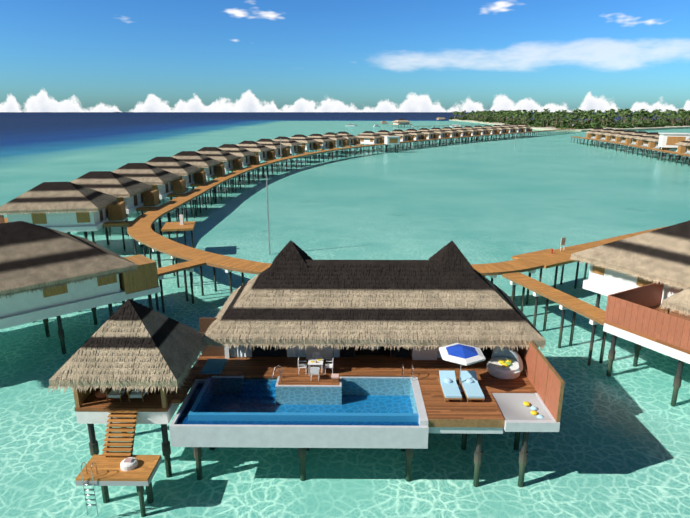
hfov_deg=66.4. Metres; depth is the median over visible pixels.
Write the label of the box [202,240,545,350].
villa roof
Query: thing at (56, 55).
sky
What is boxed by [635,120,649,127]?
bush
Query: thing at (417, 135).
ring villa
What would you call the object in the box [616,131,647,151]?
ring villa
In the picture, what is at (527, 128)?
ring villa
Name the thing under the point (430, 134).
ring villa
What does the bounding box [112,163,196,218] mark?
ring villa
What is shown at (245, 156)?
ring villa
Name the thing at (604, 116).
palm tree
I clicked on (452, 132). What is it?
ring villa
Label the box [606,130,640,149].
ring villa
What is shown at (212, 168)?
ring villa
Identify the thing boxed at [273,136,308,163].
ring villa
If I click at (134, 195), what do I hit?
ring villa
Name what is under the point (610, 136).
ring villa
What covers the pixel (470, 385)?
sun lounger
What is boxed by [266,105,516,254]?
lagoon masts
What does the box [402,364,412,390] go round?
pool handrail
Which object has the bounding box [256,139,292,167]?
ring villa
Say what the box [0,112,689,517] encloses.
sea floor
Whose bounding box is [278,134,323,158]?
ring villa
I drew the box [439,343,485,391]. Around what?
umbrella
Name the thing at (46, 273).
villa
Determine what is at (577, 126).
bush
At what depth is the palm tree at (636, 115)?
599.22 m
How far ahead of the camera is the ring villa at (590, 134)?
328.57 m
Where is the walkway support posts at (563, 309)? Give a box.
[510,281,606,365]
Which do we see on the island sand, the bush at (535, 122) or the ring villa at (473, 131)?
the bush at (535, 122)
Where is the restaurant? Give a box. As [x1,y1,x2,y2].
[390,119,412,126]
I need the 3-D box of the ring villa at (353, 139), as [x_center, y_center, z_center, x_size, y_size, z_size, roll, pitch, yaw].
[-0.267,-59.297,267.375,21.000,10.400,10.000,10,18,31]
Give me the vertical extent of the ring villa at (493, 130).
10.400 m
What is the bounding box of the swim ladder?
[81,462,98,515]
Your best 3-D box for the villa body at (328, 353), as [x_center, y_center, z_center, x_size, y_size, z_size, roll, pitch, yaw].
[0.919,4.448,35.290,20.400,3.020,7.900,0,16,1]
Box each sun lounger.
[438,370,461,401]
[459,371,484,401]
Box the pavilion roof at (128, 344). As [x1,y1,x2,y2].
[49,299,204,392]
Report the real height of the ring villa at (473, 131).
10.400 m
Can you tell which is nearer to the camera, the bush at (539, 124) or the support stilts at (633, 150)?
the support stilts at (633, 150)
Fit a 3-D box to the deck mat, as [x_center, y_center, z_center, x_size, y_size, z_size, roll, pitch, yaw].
[-8.113,6.647,32.731,1.200,0.120,1.800,0,16,1]
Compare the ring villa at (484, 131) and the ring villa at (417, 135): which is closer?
the ring villa at (417, 135)
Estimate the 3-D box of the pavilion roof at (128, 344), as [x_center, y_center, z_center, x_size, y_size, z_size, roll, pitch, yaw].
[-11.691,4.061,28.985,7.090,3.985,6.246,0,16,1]
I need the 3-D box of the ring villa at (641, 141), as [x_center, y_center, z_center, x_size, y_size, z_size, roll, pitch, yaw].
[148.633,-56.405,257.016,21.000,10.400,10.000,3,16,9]
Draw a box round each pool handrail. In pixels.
[265,365,283,391]
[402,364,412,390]
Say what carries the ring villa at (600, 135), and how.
on the sea floor
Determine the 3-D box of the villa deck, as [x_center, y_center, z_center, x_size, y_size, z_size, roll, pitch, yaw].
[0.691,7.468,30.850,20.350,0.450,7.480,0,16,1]
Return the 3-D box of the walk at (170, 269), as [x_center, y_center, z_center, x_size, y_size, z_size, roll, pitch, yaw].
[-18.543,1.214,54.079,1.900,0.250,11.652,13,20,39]
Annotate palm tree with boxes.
[600,113,607,125]
[632,113,639,124]
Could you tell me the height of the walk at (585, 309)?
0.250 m
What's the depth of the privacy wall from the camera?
28.80 m
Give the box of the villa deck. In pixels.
[172,355,536,427]
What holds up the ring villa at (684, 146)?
on the sea floor
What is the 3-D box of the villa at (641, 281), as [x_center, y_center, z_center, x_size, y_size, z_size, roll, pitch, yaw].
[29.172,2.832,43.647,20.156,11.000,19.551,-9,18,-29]
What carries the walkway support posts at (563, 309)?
on the sea floor
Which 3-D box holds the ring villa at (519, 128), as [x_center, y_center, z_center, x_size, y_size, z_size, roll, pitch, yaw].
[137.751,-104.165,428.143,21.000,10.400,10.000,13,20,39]
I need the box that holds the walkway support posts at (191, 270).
[122,268,193,312]
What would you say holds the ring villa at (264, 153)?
on the sea floor
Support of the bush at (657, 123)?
on the island sand
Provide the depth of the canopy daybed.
31.54 m
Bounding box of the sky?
[0,0,689,111]
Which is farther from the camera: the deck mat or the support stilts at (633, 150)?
the support stilts at (633, 150)
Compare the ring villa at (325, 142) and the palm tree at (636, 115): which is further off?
the palm tree at (636, 115)
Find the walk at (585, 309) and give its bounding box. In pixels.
[502,272,605,325]
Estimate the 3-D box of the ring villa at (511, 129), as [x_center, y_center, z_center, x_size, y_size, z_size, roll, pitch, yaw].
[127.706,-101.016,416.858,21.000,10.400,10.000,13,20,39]
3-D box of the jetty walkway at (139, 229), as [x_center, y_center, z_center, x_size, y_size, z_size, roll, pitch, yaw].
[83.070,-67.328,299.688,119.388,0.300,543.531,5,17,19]
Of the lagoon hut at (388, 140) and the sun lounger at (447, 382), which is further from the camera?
the lagoon hut at (388, 140)
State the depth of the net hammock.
28.68 m
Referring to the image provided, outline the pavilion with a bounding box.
[73,368,191,477]
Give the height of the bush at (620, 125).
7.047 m
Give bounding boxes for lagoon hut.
[384,136,399,152]
[658,133,689,160]
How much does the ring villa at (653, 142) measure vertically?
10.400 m
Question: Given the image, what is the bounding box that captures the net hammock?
[492,393,551,419]
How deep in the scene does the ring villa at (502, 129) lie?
402.61 m
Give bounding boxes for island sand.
[449,119,689,131]
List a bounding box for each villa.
[0,182,142,250]
[0,221,160,353]
[67,171,169,235]
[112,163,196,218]
[145,157,216,204]
[172,151,232,193]
[196,147,248,184]
[211,144,265,178]
[237,141,278,171]
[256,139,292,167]
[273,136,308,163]
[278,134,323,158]
[296,134,335,156]
[318,132,351,154]
[324,131,362,152]
[350,131,386,151]
[366,130,400,149]
[387,129,415,147]
[404,129,428,146]
[413,128,440,145]
[420,127,451,144]
[437,127,462,143]
[452,126,471,142]
[458,126,481,141]
[472,126,491,140]
[478,125,501,139]
[483,125,508,137]
[492,124,515,137]
[508,124,525,137]
[518,124,533,136]
[569,220,689,406]
[579,128,609,144]
[588,128,624,146]
[596,129,631,147]
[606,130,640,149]
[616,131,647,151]
[625,132,667,154]
[637,135,672,156]
[650,147,687,159]
[664,139,689,162]
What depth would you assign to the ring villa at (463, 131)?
356.57 m
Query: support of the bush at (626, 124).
on the island sand
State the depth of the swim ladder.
26.02 m
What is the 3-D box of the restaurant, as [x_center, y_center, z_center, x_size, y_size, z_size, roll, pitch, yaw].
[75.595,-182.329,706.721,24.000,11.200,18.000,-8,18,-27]
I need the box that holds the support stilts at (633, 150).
[571,137,689,165]
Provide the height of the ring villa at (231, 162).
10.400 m
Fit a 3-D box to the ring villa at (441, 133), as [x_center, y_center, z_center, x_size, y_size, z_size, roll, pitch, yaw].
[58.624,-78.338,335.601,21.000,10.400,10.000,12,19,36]
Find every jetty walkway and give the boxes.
[127,128,667,275]
[571,136,689,156]
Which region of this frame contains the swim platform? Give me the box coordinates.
[75,455,161,516]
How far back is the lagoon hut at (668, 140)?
219.60 m
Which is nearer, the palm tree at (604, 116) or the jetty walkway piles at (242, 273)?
the jetty walkway piles at (242, 273)
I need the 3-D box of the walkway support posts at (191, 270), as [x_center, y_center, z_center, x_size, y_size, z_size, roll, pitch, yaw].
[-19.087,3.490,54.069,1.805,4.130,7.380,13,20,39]
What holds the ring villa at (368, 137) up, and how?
on the sea floor
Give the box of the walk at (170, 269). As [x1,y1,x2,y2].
[157,260,205,275]
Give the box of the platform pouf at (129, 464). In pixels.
[120,457,137,470]
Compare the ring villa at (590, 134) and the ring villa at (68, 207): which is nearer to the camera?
the ring villa at (68, 207)
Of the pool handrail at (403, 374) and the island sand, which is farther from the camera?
the island sand
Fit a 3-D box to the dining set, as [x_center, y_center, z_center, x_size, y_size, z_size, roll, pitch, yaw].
[-1.409,6.568,31.583,1.856,0.890,2.887,-15,21,-42]
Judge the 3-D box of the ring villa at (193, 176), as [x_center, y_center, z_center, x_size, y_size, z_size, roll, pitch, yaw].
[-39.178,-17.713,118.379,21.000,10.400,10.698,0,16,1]
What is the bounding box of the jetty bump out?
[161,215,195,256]
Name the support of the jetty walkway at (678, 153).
on the support stilts at (633, 150)
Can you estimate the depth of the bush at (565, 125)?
559.08 m
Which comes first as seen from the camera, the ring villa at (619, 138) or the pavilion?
the pavilion
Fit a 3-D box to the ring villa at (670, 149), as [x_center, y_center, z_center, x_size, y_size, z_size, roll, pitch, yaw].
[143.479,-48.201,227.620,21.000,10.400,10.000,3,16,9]
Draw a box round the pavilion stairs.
[102,409,137,456]
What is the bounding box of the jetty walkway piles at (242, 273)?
[129,129,587,303]
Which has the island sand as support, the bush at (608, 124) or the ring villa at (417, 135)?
the bush at (608, 124)
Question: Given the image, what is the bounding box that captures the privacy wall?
[516,341,564,421]
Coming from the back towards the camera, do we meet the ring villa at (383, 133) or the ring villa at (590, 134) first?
the ring villa at (590, 134)
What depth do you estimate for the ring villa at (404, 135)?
296.69 m
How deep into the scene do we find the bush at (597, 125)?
569.86 m
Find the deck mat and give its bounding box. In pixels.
[201,359,226,373]
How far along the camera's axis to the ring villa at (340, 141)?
253.84 m
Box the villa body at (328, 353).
[199,285,522,359]
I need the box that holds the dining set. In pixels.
[298,351,338,380]
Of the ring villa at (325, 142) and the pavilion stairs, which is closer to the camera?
the pavilion stairs
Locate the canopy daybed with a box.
[487,347,522,378]

